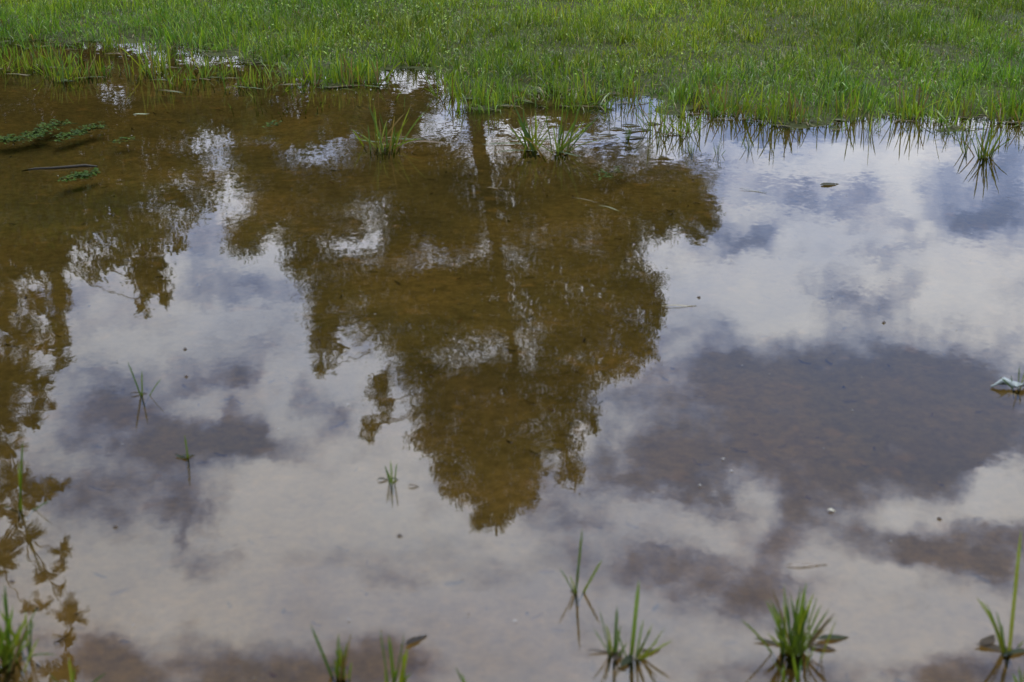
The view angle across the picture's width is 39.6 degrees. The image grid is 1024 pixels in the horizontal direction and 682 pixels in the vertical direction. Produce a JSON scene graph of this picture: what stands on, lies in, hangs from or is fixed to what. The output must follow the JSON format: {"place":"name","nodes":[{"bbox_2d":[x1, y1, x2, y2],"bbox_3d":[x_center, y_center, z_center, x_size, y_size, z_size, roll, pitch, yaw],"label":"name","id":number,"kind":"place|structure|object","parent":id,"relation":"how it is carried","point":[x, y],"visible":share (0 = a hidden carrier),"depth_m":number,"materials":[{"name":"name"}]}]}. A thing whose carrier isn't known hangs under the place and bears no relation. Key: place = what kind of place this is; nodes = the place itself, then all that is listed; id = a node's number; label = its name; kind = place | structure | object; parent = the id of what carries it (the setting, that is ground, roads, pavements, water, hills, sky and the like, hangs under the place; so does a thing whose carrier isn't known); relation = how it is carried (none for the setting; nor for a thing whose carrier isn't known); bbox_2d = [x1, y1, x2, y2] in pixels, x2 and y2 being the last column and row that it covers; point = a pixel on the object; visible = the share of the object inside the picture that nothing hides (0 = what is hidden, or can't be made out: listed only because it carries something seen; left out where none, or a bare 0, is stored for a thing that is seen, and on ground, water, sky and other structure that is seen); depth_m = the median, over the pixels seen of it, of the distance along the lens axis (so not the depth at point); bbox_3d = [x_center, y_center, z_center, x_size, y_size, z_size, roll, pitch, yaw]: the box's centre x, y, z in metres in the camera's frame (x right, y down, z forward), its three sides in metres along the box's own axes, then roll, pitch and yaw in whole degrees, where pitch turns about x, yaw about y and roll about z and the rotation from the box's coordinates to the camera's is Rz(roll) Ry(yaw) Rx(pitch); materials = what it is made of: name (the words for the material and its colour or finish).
{"place":"outdoors","nodes":[
{"label":"outdoors","id":0,"kind":"place"},
{"bbox_2d":[0,36,1023,681],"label":"water","id":1,"kind":"structure","parent":0,"point":[350,316],"depth_m":3.54,"materials":[{"name":"liquid"}]},
{"bbox_2d":[0,44,27,68],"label":"grass tuft","id":2,"kind":"object","parent":1,"relation":"on","point":[9,62],"visible":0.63,"depth_m":6.92,"materials":[{"name":"green plant"}]},
{"bbox_2d":[0,47,48,75],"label":"grass tuft","id":3,"kind":"object","parent":1,"relation":"on","point":[18,62],"visible":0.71,"depth_m":6.84,"materials":[{"name":"green plant"}]},
{"bbox_2d":[5,441,47,510],"bbox_3d":[-1.014,0.289,2.955,0.109,0.203,0.020,6,24,13],"label":"grass tuft","id":4,"kind":"object","parent":1,"relation":"on","point":[20,487],"visible":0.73,"depth_m":2.95,"materials":[{"name":"green plant"}]},
{"bbox_2d":[0,584,54,671],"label":"grass tuft","id":5,"kind":"object","parent":1,"relation":"on","point":[7,650],"visible":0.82,"depth_m":2.47,"materials":[{"name":"green plant"}]},
{"bbox_2d":[0,119,75,143],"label":"floating weed","id":6,"kind":"object","parent":1,"relation":"on","point":[33,134],"visible":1,"depth_m":5.74,"materials":[{"name":"green plant"}]},
{"bbox_2d":[18,42,76,69],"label":"grass tuft","id":7,"kind":"object","parent":1,"relation":"on","point":[51,53],"visible":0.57,"depth_m":6.93,"materials":[{"name":"green plant"}]},
{"bbox_2d":[25,50,94,82],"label":"grass tuft","id":8,"kind":"object","parent":1,"relation":"on","point":[61,69],"visible":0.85,"depth_m":6.66,"materials":[{"name":"green plant"}]},
{"bbox_2d":[31,164,95,168],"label":"twig","id":9,"kind":"object","parent":1,"relation":"on","point":[73,166],"visible":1,"depth_m":5.32,"materials":[{"name":"brown wood"}]},
{"bbox_2d":[50,659,103,681],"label":"grass tuft","id":10,"kind":"object","parent":1,"relation":"on","point":[73,678],"visible":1,"depth_m":2.42,"materials":[{"name":"green plant"}]},
{"bbox_2d":[57,167,100,181],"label":"floating weed","id":11,"kind":"object","parent":1,"relation":"on","point":[85,173],"visible":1,"depth_m":5.19,"materials":[{"name":"green plant"}]},
{"bbox_2d":[50,121,111,142],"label":"floating weed","id":12,"kind":"object","parent":1,"relation":"on","point":[82,131],"visible":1,"depth_m":5.77,"materials":[{"name":"green plant"}]},
{"bbox_2d":[67,52,126,78],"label":"grass tuft","id":13,"kind":"object","parent":1,"relation":"on","point":[93,68],"visible":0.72,"depth_m":6.74,"materials":[{"name":"green plant"}]},
{"bbox_2d":[101,27,136,53],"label":"grass tuft","id":14,"kind":"object","parent":1,"relation":"on","point":[108,42],"visible":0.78,"depth_m":7.29,"materials":[{"name":"green plant"}]},
{"bbox_2d":[110,136,134,142],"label":"floating weed","id":15,"kind":"object","parent":1,"relation":"on","point":[127,138],"visible":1,"depth_m":5.66,"materials":[{"name":"green plant"}]},
{"bbox_2d":[128,363,160,395],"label":"grass tuft","id":16,"kind":"object","parent":1,"relation":"on","point":[141,393],"visible":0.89,"depth_m":3.48,"materials":[{"name":"green plant"}]},
{"bbox_2d":[118,36,180,79],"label":"grass tuft","id":17,"kind":"object","parent":1,"relation":"on","point":[143,67],"visible":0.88,"depth_m":6.73,"materials":[{"name":"green plant"}]},
{"bbox_2d":[149,43,193,67],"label":"grass tuft","id":18,"kind":"object","parent":1,"relation":"on","point":[171,57],"visible":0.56,"depth_m":6.96,"materials":[{"name":"green plant"}]},
{"bbox_2d":[149,67,203,92],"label":"grass tuft","id":19,"kind":"object","parent":1,"relation":"on","point":[169,80],"visible":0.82,"depth_m":6.51,"materials":[{"name":"green plant"}]},
{"bbox_2d":[175,438,193,457],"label":"grass tuft","id":20,"kind":"object","parent":1,"relation":"on","point":[182,456],"visible":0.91,"depth_m":3.19,"materials":[{"name":"green plant"}]},
{"bbox_2d":[168,54,221,79],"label":"grass tuft","id":21,"kind":"object","parent":1,"relation":"on","point":[192,69],"visible":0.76,"depth_m":6.70,"materials":[{"name":"green plant"}]},
{"bbox_2d":[197,52,246,79],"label":"grass tuft","id":22,"kind":"object","parent":1,"relation":"on","point":[226,72],"visible":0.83,"depth_m":6.75,"materials":[{"name":"green plant"}]},
{"bbox_2d":[221,65,278,89],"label":"grass tuft","id":23,"kind":"object","parent":1,"relation":"on","point":[252,79],"visible":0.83,"depth_m":6.54,"materials":[{"name":"green plant"}]},
{"bbox_2d":[262,120,281,126],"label":"floating weed","id":24,"kind":"object","parent":1,"relation":"on","point":[270,123],"visible":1,"depth_m":5.88,"materials":[{"name":"green plant"}]},
{"bbox_2d":[310,624,351,680],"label":"grass tuft","id":25,"kind":"object","parent":1,"relation":"on","point":[341,660],"visible":1,"depth_m":2.44,"materials":[{"name":"green plant"}]},
{"bbox_2d":[337,53,401,87],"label":"grass tuft","id":26,"kind":"object","parent":1,"relation":"on","point":[374,73],"visible":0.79,"depth_m":6.59,"materials":[{"name":"green plant"}]},
{"bbox_2d":[377,460,398,484],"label":"grass tuft","id":27,"kind":"object","parent":1,"relation":"on","point":[390,479],"visible":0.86,"depth_m":3.08,"materials":[{"name":"green plant"}]},
{"bbox_2d":[380,631,410,681],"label":"grass tuft","id":28,"kind":"object","parent":1,"relation":"on","point":[402,678],"visible":1,"depth_m":2.41,"materials":[{"name":"green plant"}]},
{"bbox_2d":[353,104,443,152],"bbox_3d":[-0.475,-0.852,5.593,0.288,0.223,0.319,21,31,40],"label":"grass tuft","id":29,"kind":"object","parent":1,"relation":"on","point":[391,143],"visible":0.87,"depth_m":5.54,"materials":[{"name":"green plant"}]},
{"bbox_2d":[405,635,426,644],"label":"dead leaf","id":30,"kind":"object","parent":1,"relation":"on","point":[414,639],"visible":1,"depth_m":2.55,"materials":[{"name":"plant"}]},
{"bbox_2d":[424,68,481,102],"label":"grass tuft","id":31,"kind":"object","parent":1,"relation":"on","point":[452,94],"visible":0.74,"depth_m":6.34,"materials":[{"name":"green plant"}]},
{"bbox_2d":[456,668,464,681],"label":"grass tuft","id":32,"kind":"object","parent":1,"relation":"on","point":[463,680],"visible":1,"depth_m":2.42,"materials":[{"name":"green plant"}]},
{"bbox_2d":[472,73,523,110],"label":"grass tuft","id":33,"kind":"object","parent":1,"relation":"on","point":[496,94],"visible":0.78,"depth_m":6.21,"materials":[{"name":"green plant"}]},
{"bbox_2d":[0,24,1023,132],"bbox_3d":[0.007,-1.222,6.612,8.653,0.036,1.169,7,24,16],"label":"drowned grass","id":34,"kind":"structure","parent":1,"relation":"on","point":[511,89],"depth_m":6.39,"materials":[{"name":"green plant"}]},
{"bbox_2d":[13,109,1012,678],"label":"floating specks","id":35,"kind":"object","parent":1,"relation":"on","point":[343,295],"visible":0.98,"depth_m":3.74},
{"bbox_2d":[482,107,552,152],"bbox_3d":[0.032,-0.831,5.551,0.300,0.217,0.271,0,23,0],"label":"grass tuft","id":36,"kind":"object","parent":1,"relation":"on","point":[529,143],"visible":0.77,"depth_m":5.52,"materials":[{"name":"green plant"}]},
{"bbox_2d":[525,95,611,156],"bbox_3d":[0.248,-0.842,5.517,0.258,0.264,0.457,9,25,19],"label":"grass tuft","id":37,"kind":"object","parent":1,"relation":"on","point":[561,148],"visible":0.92,"depth_m":5.50,"materials":[{"name":"green plant"}]},
{"bbox_2d":[543,63,608,109],"bbox_3d":[0.292,-1.111,6.212,0.244,0.212,0.392,7,24,15],"label":"grass tuft","id":38,"kind":"object","parent":1,"relation":"on","point":[572,98],"visible":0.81,"depth_m":6.22,"materials":[{"name":"green plant"}]},
{"bbox_2d":[560,533,601,592],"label":"grass tuft","id":39,"kind":"object","parent":1,"relation":"on","point":[577,577],"visible":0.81,"depth_m":2.68,"materials":[{"name":"green plant"}]},
{"bbox_2d":[589,607,626,660],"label":"grass tuft","id":40,"kind":"object","parent":1,"relation":"on","point":[618,654],"visible":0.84,"depth_m":2.51,"materials":[{"name":"green plant"}]},
{"bbox_2d":[594,166,623,179],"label":"floating weed","id":41,"kind":"object","parent":1,"relation":"on","point":[609,173],"visible":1,"depth_m":5.23,"materials":[{"name":"green plant"}]},
{"bbox_2d":[615,121,631,138],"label":"water weed","id":42,"kind":"object","parent":1,"relation":"on","point":[628,136],"visible":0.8,"depth_m":5.68,"materials":[{"name":"green plant"}]},
{"bbox_2d":[606,65,649,105],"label":"grass tuft","id":43,"kind":"object","parent":1,"relation":"on","point":[633,93],"visible":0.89,"depth_m":6.26,"materials":[{"name":"green plant"}]},
{"bbox_2d":[614,582,672,666],"bbox_3d":[0.232,0.494,2.478,0.098,0.202,0.050,-4,24,-10],"label":"grass tuft","id":44,"kind":"object","parent":1,"relation":"on","point":[627,659],"visible":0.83,"depth_m":2.49,"materials":[{"name":"green plant"}]},
{"bbox_2d":[648,125,669,143],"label":"water weed","id":45,"kind":"object","parent":1,"relation":"on","point":[659,136],"visible":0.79,"depth_m":5.63,"materials":[{"name":"green plant"}]},
{"bbox_2d":[635,90,703,136],"bbox_3d":[0.640,-0.919,5.800,0.286,0.181,0.267,7,24,16],"label":"grass tuft","id":46,"kind":"object","parent":1,"relation":"on","point":[681,119],"visible":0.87,"depth_m":5.79,"materials":[{"name":"green plant"}]},
{"bbox_2d":[681,141,695,152],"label":"water weed","id":47,"kind":"object","parent":1,"relation":"on","point":[689,148],"visible":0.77,"depth_m":5.50,"materials":[{"name":"green plant"}]},
{"bbox_2d":[713,142,725,154],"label":"water weed","id":48,"kind":"object","parent":1,"relation":"on","point":[718,149],"visible":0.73,"depth_m":5.49,"materials":[{"name":"green plant"}]},
{"bbox_2d":[741,136,754,150],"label":"water weed","id":49,"kind":"object","parent":1,"relation":"on","point":[748,143],"visible":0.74,"depth_m":5.54,"materials":[{"name":"green plant"}]},
{"bbox_2d":[772,653,801,681],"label":"grass tuft","id":50,"kind":"object","parent":1,"relation":"on","point":[795,671],"visible":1,"depth_m":2.43,"materials":[{"name":"green plant"}]},
{"bbox_2d":[743,582,847,667],"bbox_3d":[0.510,0.488,2.517,0.137,0.182,0.194,17,29,35],"label":"grass tuft","id":51,"kind":"object","parent":1,"relation":"on","point":[796,642],"visible":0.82,"depth_m":2.50,"materials":[{"name":"green plant"}]},
{"bbox_2d":[787,563,826,564],"bbox_3d":[0.577,0.437,2.781,0.080,0.005,0.006,0,23,0],"label":"reed strip","id":52,"kind":"object","parent":1,"relation":"on","point":[807,564],"visible":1,"depth_m":2.78,"materials":[{"name":"grey plant"}]},
{"bbox_2d":[820,182,837,184],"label":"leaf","id":53,"kind":"object","parent":1,"relation":"on","point":[826,183],"visible":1,"depth_m":5.12,"materials":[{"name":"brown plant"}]},
{"bbox_2d":[957,131,969,152],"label":"grass tuft","id":54,"kind":"object","parent":1,"relation":"on","point":[966,147],"visible":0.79,"depth_m":5.50,"materials":[{"name":"green plant"}]},
{"bbox_2d":[963,113,1011,158],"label":"grass tuft","id":55,"kind":"object","parent":1,"relation":"on","point":[985,150],"visible":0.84,"depth_m":5.43,"materials":[{"name":"green plant"}]},
{"bbox_2d":[976,533,1023,656],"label":"grass tuft","id":56,"kind":"object","parent":1,"relation":"on","point":[987,642],"visible":0.91,"depth_m":2.50,"materials":[{"name":"green plant"}]},
{"bbox_2d":[980,81,1023,126],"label":"grass tuft","id":57,"kind":"object","parent":1,"relation":"on","point":[1014,114],"visible":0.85,"depth_m":5.97,"materials":[{"name":"green plant"}]},
{"bbox_2d":[991,377,1023,387],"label":"foam scrap","id":58,"kind":"object","parent":1,"relation":"on","point":[1011,384],"visible":1,"depth_m":3.53,"materials":[{"name":"white plastic"}]},
{"bbox_2d":[1000,366,1023,388],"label":"grass tuft","id":59,"kind":"object","parent":1,"relation":"on","point":[1018,379],"visible":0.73,"depth_m":3.53,"materials":[{"name":"green plant"}]},
{"bbox_2d":[1013,668,1023,681],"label":"grass tuft","id":60,"kind":"object","parent":1,"relation":"on","point":[1021,679],"visible":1,"depth_m":2.40,"materials":[{"name":"green plant"}]},
{"bbox_2d":[0,0,1023,135],"bbox_3d":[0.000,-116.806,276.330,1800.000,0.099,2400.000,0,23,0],"label":"ground","id":61,"kind":"structure","parent":0,"point":[793,124],"depth_m":7.12,"materials":[{"name":"green plant"}]},
{"bbox_2d":[270,50,332,85],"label":"grass tuft","id":62,"kind":"object","parent":61,"relation":"on","point":[304,75],"visible":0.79,"depth_m":6.62,"materials":[{"name":"green plant"}]},
{"bbox_2d":[305,51,360,87],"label":"grass tuft","id":63,"kind":"object","parent":61,"relation":"on","point":[342,74],"visible":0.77,"depth_m":6.58,"materials":[{"name":"green plant"}]},
{"bbox_2d":[62,0,1023,98],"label":"ground weeds","id":64,"kind":"object","parent":61,"relation":"on","point":[372,41],"visible":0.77,"depth_m":7.38,"materials":[{"name":"green plant"}]},
{"bbox_2d":[669,75,743,114],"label":"grass tuft","id":65,"kind":"object","parent":61,"relation":"on","point":[699,102],"visible":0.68,"depth_m":6.13,"materials":[{"name":"green plant"}]},
{"bbox_2d":[698,80,767,119],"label":"grass tuft","id":66,"kind":"object","parent":61,"relation":"on","point":[738,107],"visible":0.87,"depth_m":6.04,"materials":[{"name":"green plant"}]},
{"bbox_2d":[743,82,806,126],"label":"grass tuft","id":67,"kind":"object","parent":61,"relation":"on","point":[788,108],"visible":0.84,"depth_m":5.93,"materials":[{"name":"green plant"}]},
{"bbox_2d":[769,84,824,123],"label":"grass tuft","id":68,"kind":"object","parent":61,"relation":"on","point":[793,112],"visible":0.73,"depth_m":5.95,"materials":[{"name":"green plant"}]},
{"bbox_2d":[820,80,882,121],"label":"grass tuft","id":69,"kind":"object","parent":61,"relation":"on","point":[852,105],"visible":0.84,"depth_m":5.99,"materials":[{"name":"green plant"}]},
{"bbox_2d":[883,77,947,122],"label":"grass tuft","id":70,"kind":"object","parent":61,"relation":"on","point":[905,105],"visible":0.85,"depth_m":6.00,"materials":[{"name":"green plant"}]},
{"bbox_2d":[934,69,989,119],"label":"grass tuft","id":71,"kind":"object","parent":61,"relation":"on","point":[958,104],"visible":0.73,"depth_m":6.03,"materials":[{"name":"green plant"}]}
]}

